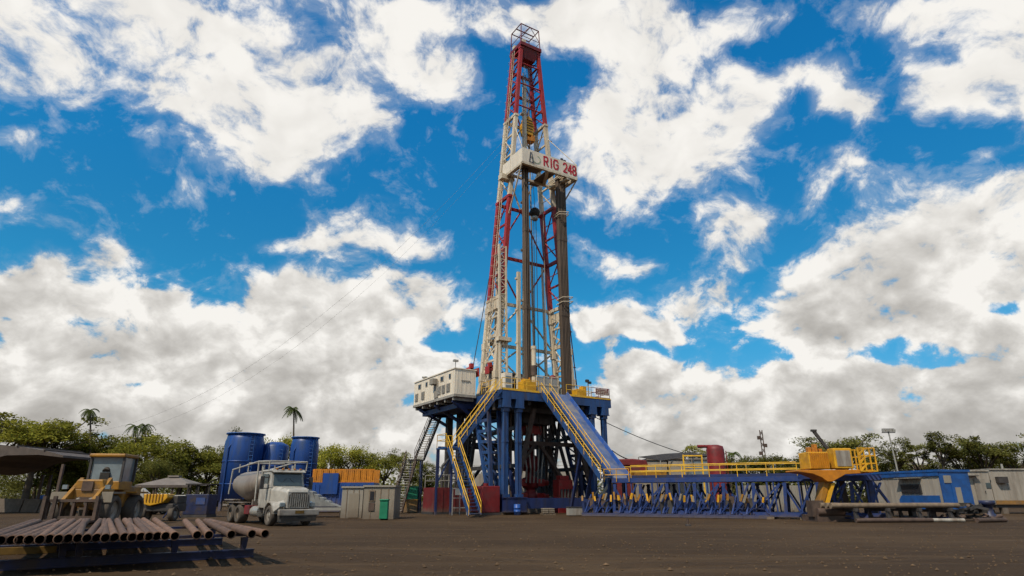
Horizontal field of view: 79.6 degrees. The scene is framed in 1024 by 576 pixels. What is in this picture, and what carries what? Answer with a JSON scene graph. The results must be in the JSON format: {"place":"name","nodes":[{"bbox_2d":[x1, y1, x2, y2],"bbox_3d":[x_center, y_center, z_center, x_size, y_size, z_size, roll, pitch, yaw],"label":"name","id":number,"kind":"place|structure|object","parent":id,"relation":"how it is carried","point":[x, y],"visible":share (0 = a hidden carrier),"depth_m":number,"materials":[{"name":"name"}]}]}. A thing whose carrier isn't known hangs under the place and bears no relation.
{"place":"outdoors","nodes":[
{"label":"outdoors","id":0,"kind":"place"},
{"bbox_2d":[0,496,1023,575],"bbox_3d":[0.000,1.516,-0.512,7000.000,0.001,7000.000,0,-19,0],"label":"ground","id":1,"kind":"structure","parent":0,"point":[944,560],"depth_m":19.62,"materials":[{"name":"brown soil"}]},
{"bbox_2d":[0,499,24,511],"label":"concrete barrier","id":2,"kind":"object","parent":1,"relation":"on","point":[11,505],"visible":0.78,"depth_m":61.93,"materials":[{"name":"grey concrete"}]},
{"bbox_2d":[0,471,47,498],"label":"broadleaf tree","id":3,"kind":"object","parent":1,"relation":"on","point":[19,484],"visible":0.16,"depth_m":93.40,"materials":[{"name":"green plant"}]},
{"bbox_2d":[0,546,56,554],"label":"timber beam","id":4,"kind":"structure","parent":1,"relation":"on","point":[26,550],"depth_m":17.73,"materials":[{"name":"yellow wood"}]},
{"bbox_2d":[20,499,41,511],"bbox_3d":[-48.509,22.041,62.218,1.646,1.274,0.982,0,-19,0],"label":"concrete barrier","id":5,"kind":"object","parent":1,"relation":"on","point":[31,505],"visible":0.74,"depth_m":61.90,"materials":[{"name":"grey concrete"}]},
{"bbox_2d":[0,412,76,448],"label":"tree","id":6,"kind":"object","parent":1,"relation":"on","point":[31,438],"visible":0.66,"depth_m":81.67,"materials":[{"name":"green plant"}]},
{"bbox_2d":[0,445,90,498],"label":"open shed","id":7,"kind":"structure","parent":1,"relation":"on","point":[16,460],"depth_m":60.32,"materials":[{"name":"grey metal"}]},
{"bbox_2d":[0,412,110,498],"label":"broadleaf tree","id":8,"kind":"object","parent":1,"relation":"on","point":[29,479],"visible":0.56,"depth_m":84.97,"materials":[{"name":"green plant"}]},
{"bbox_2d":[16,423,104,498],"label":"broadleaf tree","id":9,"kind":"object","parent":1,"relation":"on","point":[53,471],"visible":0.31,"depth_m":87.28,"materials":[{"name":"green plant"}]},
{"bbox_2d":[41,429,124,488],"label":"broadleaf tree","id":10,"kind":"object","parent":1,"relation":"on","point":[81,470],"visible":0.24,"depth_m":90.64,"materials":[{"name":"green plant"}]},
{"bbox_2d":[38,453,147,525],"bbox_3d":[-23.542,11.369,34.769,3.132,3.920,7.302,3,-19,-8],"label":"wheel loader","id":11,"kind":"object","parent":1,"relation":"on","point":[105,488],"visible":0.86,"depth_m":34.31,"materials":[{"name":"metal"}]},
{"bbox_2d":[0,526,222,550],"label":"casing rack","id":12,"kind":"object","parent":1,"relation":"on","point":[139,544],"visible":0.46,"depth_m":19.76,"materials":[{"name":"blue metal"}]},
{"bbox_2d":[0,533,253,570],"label":"casing rack","id":13,"kind":"object","parent":1,"relation":"on","point":[78,559],"visible":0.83,"depth_m":15.08,"materials":[{"name":"blue metal"}]},
{"bbox_2d":[5,519,57,544],"bbox_3d":[-13.479,6.839,17.493,0.202,0.197,11.600,11,-22,-30],"label":"casing pipe","id":14,"kind":"object","parent":13,"relation":"on","point":[10,541],"visible":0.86,"depth_m":14.21,"materials":[{"name":"brown metal"}]},
{"bbox_2d":[43,518,75,543],"bbox_3d":[-12.997,6.952,17.828,0.202,0.197,11.600,11,-22,-30],"label":"casing pipe","id":15,"kind":"object","parent":13,"relation":"on","point":[50,536],"visible":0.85,"depth_m":14.62,"materials":[{"name":"metal"}]},
{"bbox_2d":[152,517,179,540],"bbox_3d":[-10.708,7.283,18.808,0.202,0.197,11.600,11,-21,-29],"label":"casing pipe","id":16,"kind":"object","parent":13,"relation":"on","point":[174,535],"visible":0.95,"depth_m":15.70,"materials":[{"name":"metal"}]},
{"bbox_2d":[202,518,235,538],"bbox_3d":[-8.925,7.180,18.502,0.202,0.197,9.280,10,-21,-27],"label":"casing pipe","id":17,"kind":"object","parent":13,"relation":"on","point":[226,531],"visible":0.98,"depth_m":16.35,"materials":[{"name":"brown metal"}]},
{"bbox_2d":[209,518,255,537],"bbox_3d":[-8.660,7.220,18.621,0.202,0.197,9.280,11,-21,-29],"label":"casing pipe","id":18,"kind":"object","parent":13,"relation":"on","point":[247,532],"visible":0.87,"depth_m":15.92,"materials":[{"name":"metal"}]},
{"bbox_2d":[82,441,177,488],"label":"broadleaf tree","id":19,"kind":"object","parent":1,"relation":"on","point":[133,448],"visible":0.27,"depth_m":90.10,"materials":[{"name":"green plant"}]},
{"bbox_2d":[104,430,203,489],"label":"broadleaf tree","id":20,"kind":"object","parent":1,"relation":"on","point":[153,440],"visible":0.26,"depth_m":93.97,"materials":[{"name":"green plant"}]},
{"bbox_2d":[132,457,186,493],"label":"broadleaf tree","id":21,"kind":"object","parent":1,"relation":"on","point":[158,469],"visible":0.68,"depth_m":85.63,"materials":[{"name":"green plant"}]},
{"bbox_2d":[140,488,186,520],"bbox_3d":[-23.640,14.552,41.316,2.676,2.081,2.050,0,-19,0],"label":"dump truck","id":22,"kind":"object","parent":1,"relation":"on","point":[172,505],"visible":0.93,"depth_m":40.56,"materials":[{"name":"yellow paint"}]},
{"bbox_2d":[135,475,206,493],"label":"gazebo","id":23,"kind":"object","parent":1,"relation":"on","point":[174,481],"visible":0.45,"depth_m":76.23,"materials":[{"name":"grey fabric"}]},
{"bbox_2d":[144,439,221,494],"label":"broadleaf tree","id":24,"kind":"object","parent":1,"relation":"on","point":[187,462],"visible":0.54,"depth_m":91.76,"materials":[{"name":"green plant"}]},
{"bbox_2d":[167,447,223,493],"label":"broadleaf tree","id":25,"kind":"object","parent":1,"relation":"on","point":[218,458],"visible":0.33,"depth_m":94.60,"materials":[{"name":"green plant"}]},
{"bbox_2d":[181,484,220,516],"bbox_3d":[-24.609,16.810,48.654,2.012,2.500,1.700,0,-19,0],"label":"dark blue skid unit","id":26,"kind":"object","parent":1,"relation":"on","point":[200,505],"visible":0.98,"depth_m":47.93,"materials":[{"name":"paint"}]},
{"bbox_2d":[217,432,265,510],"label":"silo","id":27,"kind":"object","parent":1,"relation":"on","point":[243,448],"visible":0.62,"depth_m":67.83,"materials":[{"name":"blue paint"}]},
{"bbox_2d":[222,460,318,525],"bbox_3d":[-14.896,12.533,37.703,3.100,3.593,9.750,16,-24,-38],"label":"bulk tanker truck","id":28,"kind":"object","parent":1,"relation":"on","point":[272,496],"visible":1,"depth_m":35.74,"materials":[{"name":"metal"}]},
{"bbox_2d":[261,442,288,470],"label":"silo","id":29,"kind":"object","parent":1,"relation":"on","point":[276,450],"visible":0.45,"depth_m":70.43,"materials":[{"name":"blue paint"}]},
{"bbox_2d":[288,436,319,487],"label":"silo","id":30,"kind":"object","parent":1,"relation":"on","point":[304,448],"visible":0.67,"depth_m":69.42,"materials":[{"name":"blue paint"}]},
{"bbox_2d":[309,489,340,515],"bbox_3d":[-14.074,16.974,48.658,5.213,2.194,2.000,3,-19,-8],"label":"tarped trailer","id":31,"kind":"object","parent":1,"relation":"on","point":[322,503],"visible":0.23,"depth_m":47.63,"materials":[{"name":"fabric"}]},
{"bbox_2d":[316,442,370,482],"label":"broadleaf tree","id":32,"kind":"object","parent":1,"relation":"on","point":[327,455],"visible":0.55,"depth_m":93.59,"materials":[{"name":"green plant"}]},
{"bbox_2d":[312,469,379,511],"bbox_3d":[-16.981,20.591,62.576,6.258,4.050,2.850,0,-19,0],"label":"container","id":33,"kind":"object","parent":1,"relation":"on","point":[331,483],"visible":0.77,"depth_m":61.74,"materials":[{"name":"paint"}]},
{"bbox_2d":[340,486,363,517],"bbox_3d":[-12.091,16.593,47.656,1.729,2.274,2.800,0,-19,0],"label":"flat roofed cabin","id":34,"kind":"object","parent":1,"relation":"on","point":[352,502],"visible":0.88,"depth_m":46.41,"materials":[{"name":"metal"}]},
{"bbox_2d":[348,493,359,517],"bbox_3d":[-11.928,16.387,46.322,0.750,1.723,0.060,0,-19,0],"label":"door","id":35,"kind":"structure","parent":34,"relation":"in","point":[353,508],"depth_m":46.29,"materials":[{"name":"beige paint"}]},
{"bbox_2d":[328,446,388,479],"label":"broadleaf tree","id":36,"kind":"object","parent":1,"relation":"on","point":[376,467],"visible":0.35,"depth_m":95.75,"materials":[{"name":"green plant"}]},
{"bbox_2d":[362,485,401,518],"bbox_3d":[-9.638,15.894,45.661,2.364,2.321,2.800,0,-19,0],"label":"flat roofed cabin","id":37,"kind":"object","parent":1,"relation":"on","point":[374,495],"visible":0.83,"depth_m":44.55,"materials":[{"name":"beige metal"}]},
{"bbox_2d":[362,451,411,484],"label":"umbrella tree","id":38,"kind":"object","parent":1,"relation":"on","point":[387,466],"visible":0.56,"depth_m":97.21,"materials":[{"name":"green plant"}]},
{"bbox_2d":[386,448,426,497],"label":"umbrella tree","id":39,"kind":"object","parent":1,"relation":"on","point":[393,457],"visible":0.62,"depth_m":91.39,"materials":[{"name":"green plant"}]},
{"bbox_2d":[396,409,440,512],"bbox_3d":[-9.832,16.924,62.771,1.975,11.223,8.270,-7,-20,19],"label":"steep stairway","id":40,"kind":"object","parent":1,"relation":"on","point":[425,453],"visible":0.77,"depth_m":62.21,"materials":[{"name":"metal"}]},
{"bbox_2d":[411,461,440,492],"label":"broadleaf tree","id":41,"kind":"object","parent":1,"relation":"on","point":[429,484],"visible":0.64,"depth_m":104.19,"materials":[{"name":"green plant"}]},
{"bbox_2d":[0,466,864,497],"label":"woods","id":42,"kind":"object","parent":1,"relation":"on","point":[394,480],"visible":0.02,"depth_m":198.55,"materials":[{"name":"green plant"}]},
{"bbox_2d":[421,446,474,513],"bbox_3d":[-5.864,18.044,57.880,4.400,6.050,2.600,11,-22,-30],"label":"mud processing skid","id":43,"kind":"object","parent":1,"relation":"on","point":[443,495],"visible":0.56,"depth_m":56.37,"materials":[{"name":"metal"}]},
{"bbox_2d":[0,470,907,506],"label":"undergrowth","id":44,"kind":"object","parent":1,"relation":"on","point":[11,495],"visible":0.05,"depth_m":100.56,"materials":[{"name":"green plant"}]},
{"bbox_2d":[434,379,501,516],"bbox_3d":[-2.471,13.105,52.479,5.910,11.871,6.061,11,-22,-30],"label":"access stairway","id":45,"kind":"object","parent":1,"relation":"on","point":[474,422],"visible":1,"depth_m":52.42,"materials":[{"name":"blue paint"}]},
{"bbox_2d":[470,483,501,514],"bbox_3d":[-2.335,18.629,54.278,2.000,2.645,2.200,11,-22,-30],"label":"diesel tank","id":46,"kind":"object","parent":1,"relation":"on","point":[490,499],"visible":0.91,"depth_m":53.49,"materials":[{"name":"red metal"}]},
{"bbox_2d":[443,377,612,514],"bbox_3d":[1.068,17.000,64.260,13.500,12.124,14.700,11,-22,-30],"label":"rig substructure","id":47,"kind":"object","parent":1,"relation":"on","point":[531,405],"visible":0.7,"depth_m":60.48,"materials":[{"name":"blue paint"}]},
{"bbox_2d":[413,359,481,428],"bbox_3d":[-6.924,11.538,64.539,4.203,6.140,10.060,11,-22,-30],"label":"doghouse cabin","id":48,"kind":"object","parent":47,"relation":"attached to","point":[451,392],"visible":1,"depth_m":62.10,"materials":[{"name":"white metal"}]},
{"bbox_2d":[522,169,524,378],"bbox_3d":[1.235,-1.956,65.056,0.200,26.500,0.205,-14,-23,34],"label":"drill pipe stand","id":49,"kind":"object","parent":47,"relation":"on","point":[523,274],"visible":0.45,"depth_m":64.77,"materials":[{"name":"metal"}]},
{"bbox_2d":[522,168,525,378],"bbox_3d":[1.340,-2.010,64.895,0.200,26.500,0.205,-14,-23,34],"label":"drill pipe stand","id":50,"kind":"object","parent":47,"relation":"on","point":[524,274],"visible":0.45,"depth_m":64.59,"materials":[{"name":"metal"}]},
{"bbox_2d":[523,167,527,378],"bbox_3d":[1.445,-2.065,64.734,0.200,26.500,0.205,-14,-23,34],"label":"drill pipe stand","id":51,"kind":"object","parent":47,"relation":"on","point":[525,279],"visible":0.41,"depth_m":64.13,"materials":[{"name":"metal"}]},
{"bbox_2d":[476,23,577,395],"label":"drilling mast","id":52,"kind":"object","parent":47,"relation":"on","point":[523,53],"visible":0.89,"depth_m":70.48,"materials":[{"name":"white metal"}]},
{"bbox_2d":[520,64,534,144],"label":"travelling block","id":53,"kind":"structure","parent":52,"relation":"hanging from","point":[530,131],"depth_m":75.45,"materials":[{"name":"yellow paint"}]},
{"bbox_2d":[530,141,539,376],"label":"top drive","id":54,"kind":"structure","parent":53,"relation":"hanging from","point":[534,212],"depth_m":69.31,"materials":[{"name":"black metal"}]},
{"bbox_2d":[498,127,577,213],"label":"racking board","id":55,"kind":"object","parent":52,"relation":"attached to","point":[534,162],"visible":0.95,"depth_m":69.80,"materials":[{"name":"white paint"}]},
{"bbox_2d":[525,168,529,378],"bbox_3d":[1.632,-2.028,64.843,0.200,26.500,0.205,-16,-25,39],"label":"drill pipe stand","id":56,"kind":"object","parent":47,"relation":"on","point":[527,274],"visible":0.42,"depth_m":64.46,"materials":[{"name":"metal"}]},
{"bbox_2d":[527,168,531,379],"bbox_3d":[1.819,-1.991,64.953,0.205,26.500,0.200,17,-25,-40],"label":"drill pipe stand","id":57,"kind":"object","parent":47,"relation":"on","point":[529,270],"visible":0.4,"depth_m":65.00,"materials":[{"name":"metal"}]},
{"bbox_2d":[536,375,558,393],"bbox_3d":[3.529,9.730,61.124,2.700,1.900,0.090,11,-22,-30],"label":"wind screen frame","id":58,"kind":"object","parent":47,"relation":"on","point":[545,382],"visible":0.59,"depth_m":61.18,"materials":[{"name":"white paint"}]},
{"bbox_2d":[555,175,562,394],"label":"drill pipe stand","id":59,"kind":"object","parent":47,"relation":"on","point":[558,289],"visible":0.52,"depth_m":66.90,"materials":[{"name":"metal"}]},
{"bbox_2d":[556,175,563,394],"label":"drill pipe stand","id":60,"kind":"object","parent":47,"relation":"on","point":[559,289],"visible":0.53,"depth_m":66.76,"materials":[{"name":"metal"}]},
{"bbox_2d":[557,175,565,394],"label":"drill pipe stand","id":61,"kind":"object","parent":47,"relation":"on","point":[561,287],"visible":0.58,"depth_m":66.72,"materials":[{"name":"metal"}]},
{"bbox_2d":[558,178,565,392],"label":"drill pipe stand","id":62,"kind":"object","parent":47,"relation":"on","point":[562,285],"visible":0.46,"depth_m":66.84,"materials":[{"name":"metal"}]},
{"bbox_2d":[560,179,567,391],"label":"drill pipe stand","id":63,"kind":"object","parent":47,"relation":"on","point":[563,286],"visible":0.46,"depth_m":66.88,"materials":[{"name":"metal"}]},
{"bbox_2d":[561,183,569,393],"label":"drill pipe stand","id":64,"kind":"object","parent":47,"relation":"on","point":[565,286],"visible":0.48,"depth_m":67.11,"materials":[{"name":"metal"}]},
{"bbox_2d":[563,184,570,393],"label":"drill pipe stand","id":65,"kind":"object","parent":47,"relation":"on","point":[566,292],"visible":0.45,"depth_m":66.85,"materials":[{"name":"metal"}]},
{"bbox_2d":[564,183,571,393],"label":"drill pipe stand","id":66,"kind":"object","parent":47,"relation":"on","point":[568,288],"visible":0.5,"depth_m":67.22,"materials":[{"name":"metal"}]},
{"bbox_2d":[550,391,629,506],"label":"pipe ramp","id":67,"kind":"structure","parent":47,"relation":"attached to","point":[601,445],"depth_m":54.54,"materials":[{"name":"blue paint"}]},
{"bbox_2d":[540,383,611,480],"bbox_3d":[5.440,12.450,54.841,1.070,9.225,8.642,11,-22,-30],"label":"ramp stairway","id":68,"kind":"object","parent":67,"relation":"attached to","point":[574,439],"visible":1,"depth_m":54.10,"materials":[{"name":"blue paint"}]},
{"bbox_2d":[512,425,548,512],"bbox_3d":[1.916,18.067,62.855,4.200,9.211,2.375,11,-22,-30],"label":"blowout preventer","id":69,"kind":"object","parent":1,"relation":"on","point":[531,482],"visible":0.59,"depth_m":62.10,"materials":[{"name":"red paint"}]},
{"bbox_2d":[553,476,572,512],"bbox_3d":[5.089,20.531,61.227,2.200,3.500,1.500,11,-22,-30],"label":"accumulator unit","id":70,"kind":"object","parent":1,"relation":"on","point":[562,486],"visible":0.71,"depth_m":60.88,"materials":[{"name":"red paint"}]},
{"bbox_2d":[581,492,603,515],"bbox_3d":[6.822,17.822,50.726,2.137,1.849,1.627,-6,-20,17],"label":"triangular pipe rack","id":71,"kind":"object","parent":1,"relation":"on","point":[587,507],"visible":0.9,"depth_m":50.57,"materials":[{"name":"blue metal"}]},
{"bbox_2d":[592,494,612,515],"bbox_3d":[7.657,17.741,50.296,2.050,1.728,1.583,-4,-19,13],"label":"triangular pipe rack","id":72,"kind":"object","parent":1,"relation":"on","point":[596,503],"visible":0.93,"depth_m":50.02,"materials":[{"name":"metal"}]},
{"bbox_2d":[638,452,693,469],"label":"canopy roof","id":73,"kind":"object","parent":1,"relation":"on","point":[662,457],"visible":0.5,"depth_m":71.18,"materials":[{"name":"metal"}]},
{"bbox_2d":[666,458,687,501],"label":"yard cabin","id":74,"kind":"object","parent":1,"relation":"on","point":[675,467],"visible":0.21,"depth_m":73.80,"materials":[{"name":"white metal"}]},
{"bbox_2d":[667,493,692,517],"bbox_3d":[13.071,16.736,47.413,2.078,1.787,1.623,-3,-19,10],"label":"triangular pipe rack","id":75,"kind":"object","parent":1,"relation":"on","point":[671,505],"visible":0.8,"depth_m":47.20,"materials":[{"name":"blue metal"}]},
{"bbox_2d":[682,492,706,517],"bbox_3d":[13.957,16.548,46.941,2.050,1.841,1.657,-3,-19,10],"label":"triangular pipe rack","id":76,"kind":"object","parent":1,"relation":"on","point":[688,505],"visible":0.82,"depth_m":46.63,"materials":[{"name":"blue metal"}]},
{"bbox_2d":[685,458,709,501],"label":"yard cabin","id":77,"kind":"object","parent":1,"relation":"on","point":[696,461],"visible":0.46,"depth_m":73.92,"materials":[{"name":"beige metal"}]},
{"bbox_2d":[697,445,729,501],"bbox_3d":[20.931,19.460,62.949,2.703,6.632,2.207,12,-22,-31],"label":"red silencer stack","id":78,"kind":"object","parent":1,"relation":"on","point":[715,454],"visible":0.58,"depth_m":63.01,"materials":[{"name":"paint"}]},
{"bbox_2d":[727,494,754,518],"bbox_3d":[16.936,16.078,45.346,2.067,1.709,1.646,-5,-19,14],"label":"triangular pipe rack","id":79,"kind":"object","parent":1,"relation":"on","point":[732,501],"visible":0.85,"depth_m":45.11,"materials":[{"name":"metal"}]},
{"bbox_2d":[603,462,885,519],"bbox_3d":[16.870,15.419,46.774,19.780,3.933,2.900,-10,-21,26],"label":"catwalk","id":80,"kind":"object","parent":1,"relation":"on","point":[695,479],"visible":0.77,"depth_m":46.31,"materials":[{"name":"blue paint"}]},
{"bbox_2d":[798,473,889,512],"bbox_3d":[23.383,14.426,43.153,6.155,2.686,0.900,0,-19,0],"label":"truss portal","id":81,"kind":"object","parent":80,"relation":"on","point":[860,490],"visible":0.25,"depth_m":43.12,"materials":[{"name":"blue paint"}]},
{"bbox_2d":[742,494,772,518],"bbox_3d":[17.788,15.949,44.896,2.050,1.666,1.635,-3,-19,10],"label":"triangular pipe rack","id":82,"kind":"object","parent":1,"relation":"on","point":[749,506],"visible":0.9,"depth_m":44.52,"materials":[{"name":"blue metal"}]},
{"bbox_2d":[729,455,785,484],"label":"broadleaf tree","id":83,"kind":"object","parent":1,"relation":"on","point":[752,460],"visible":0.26,"depth_m":123.12,"materials":[{"name":"green plant"}]},
{"bbox_2d":[750,453,796,484],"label":"broadleaf tree","id":84,"kind":"object","parent":1,"relation":"on","point":[777,457],"visible":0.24,"depth_m":120.31,"materials":[{"name":"green plant"}]},
{"bbox_2d":[735,485,815,511],"bbox_3d":[25.038,19.916,57.843,6.882,2.500,2.450,0,-19,0],"label":"storage container","id":85,"kind":"object","parent":1,"relation":"on","point":[793,489],"visible":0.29,"depth_m":56.87,"materials":[{"name":"metal"}]},
{"bbox_2d":[785,429,877,521],"bbox_3d":[21.512,12.522,41.289,5.335,5.910,2.350,0,-19,0],"label":"pipe handling crane","id":86,"kind":"object","parent":1,"relation":"on","point":[815,462],"visible":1,"depth_m":40.76,"materials":[{"name":"orange paint"}]},
{"bbox_2d":[835,450,851,465],"bbox_3d":[22.052,11.322,40.866,0.937,1.007,0.040,0,-19,0],"label":"cab window","id":87,"kind":"structure","parent":86,"relation":"in","point":[843,457],"depth_m":40.86,"materials":[{"name":"grey glass"}]},
{"bbox_2d":[788,433,883,469],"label":"umbrella tree","id":88,"kind":"object","parent":1,"relation":"on","point":[853,444],"visible":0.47,"depth_m":94.84,"materials":[{"name":"green plant"}]},
{"bbox_2d":[853,455,913,490],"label":"broadleaf tree","id":89,"kind":"object","parent":1,"relation":"on","point":[892,468],"visible":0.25,"depth_m":98.38,"materials":[{"name":"green plant"}]},
{"bbox_2d":[855,518,933,522],"bbox_3d":[23.858,14.491,38.322,5.200,0.247,0.260,2,-19,-7],"label":"loose pipe","id":90,"kind":"object","parent":1,"relation":"on","point":[873,520],"visible":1,"depth_m":38.19,"materials":[{"name":"brown metal"}]},
{"bbox_2d":[877,437,917,470],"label":"slender tree","id":91,"kind":"object","parent":1,"relation":"on","point":[888,453],"visible":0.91,"depth_m":98.30,"materials":[{"name":"green plant"}]},
{"bbox_2d":[884,445,947,469],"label":"slender tree","id":92,"kind":"object","parent":1,"relation":"on","point":[924,456],"visible":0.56,"depth_m":101.62,"materials":[{"name":"green plant"}]},
{"bbox_2d":[864,469,974,517],"bbox_3d":[31.571,16.121,48.062,3.200,3.410,7.431,3,-19,-10],"label":"site trailer","id":93,"kind":"object","parent":1,"relation":"on","point":[936,486],"visible":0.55,"depth_m":45.88,"materials":[{"name":"blue paint"}]},
{"bbox_2d":[925,508,954,517],"bbox_3d":[28.276,14.933,40.483,0.485,0.874,2.000,3,-19,-9],"label":"trestle","id":94,"kind":"object","parent":1,"relation":"on","point":[949,510],"visible":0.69,"depth_m":40.42,"materials":[{"name":"metal"}]},
{"bbox_2d":[829,503,959,508],"bbox_3d":[24.558,13.927,39.341,9.261,0.340,0.340,3,-19,-9],"label":"long pipe","id":95,"kind":"object","parent":94,"relation":"on","point":[892,505],"visible":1,"depth_m":39.20,"materials":[{"name":"grey metal"}]},
{"bbox_2d":[923,431,958,468],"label":"slender tree","id":96,"kind":"object","parent":1,"relation":"on","point":[932,444],"visible":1,"depth_m":94.49,"materials":[{"name":"green plant"}]},
{"bbox_2d":[936,442,997,469],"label":"umbrella tree","id":97,"kind":"object","parent":1,"relation":"on","point":[962,461],"visible":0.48,"depth_m":95.31,"materials":[{"name":"green plant"}]},
{"bbox_2d":[918,434,1023,468],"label":"umbrella tree","id":98,"kind":"object","parent":1,"relation":"on","point":[969,446],"visible":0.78,"depth_m":92.48,"materials":[{"name":"green plant"}]},
{"bbox_2d":[940,500,1004,520],"bbox_3d":[30.486,14.803,40.832,3.942,1.304,2.153,0,-19,0],"label":"scrap heap","id":99,"kind":"object","parent":1,"relation":"on","point":[987,510],"visible":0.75,"depth_m":40.41,"materials":[{"name":"grey metal"}]},
{"bbox_2d":[963,470,993,513],"bbox_3d":[42.748,19.146,57.713,3.698,3.865,3.790,0,-19,0],"label":"site cabin","id":100,"kind":"object","parent":1,"relation":"on","point":[980,484],"visible":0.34,"depth_m":57.04,"materials":[{"name":"white metal"}]},
{"bbox_2d":[973,479,988,502],"bbox_3d":[43.499,18.853,56.886,1.000,2.200,0.125,0,-19,0],"label":"door","id":101,"kind":"structure","parent":100,"relation":"in","point":[980,486],"depth_m":56.92,"materials":[{"name":"paint"}]},
{"bbox_2d":[971,433,1023,468],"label":"umbrella tree","id":102,"kind":"object","parent":1,"relation":"on","point":[1008,462],"visible":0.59,"depth_m":91.88,"materials":[{"name":"green plant"}]},
{"bbox_2d":[971,464,1023,513],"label":"site cabin","id":103,"kind":"object","parent":1,"relation":"on","point":[1007,485],"visible":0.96,"depth_m":57.49,"materials":[{"name":"white metal"}]},
{"bbox_2d":[0,0,1023,495],"label":"sky","id":104,"kind":"structure","parent":0,"point":[787,219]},
{"bbox_2d":[611,459,647,500],"bbox_3d":[11.992,20.196,62.842,4.000,5.169,2.300,0,-19,0],"label":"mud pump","id":105,"kind":"object","parent":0,"point":[626,463],"visible":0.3,"depth_m":62.44,"materials":[{"name":"metal"}]},
{"bbox_2d":[631,472,666,500],"bbox_3d":[13.633,20.181,60.736,3.200,3.850,1.800,0,-19,0],"label":"shipping container","id":106,"kind":"object","parent":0,"point":[645,484],"visible":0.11,"depth_m":60.20,"materials":[{"name":"white metal"}]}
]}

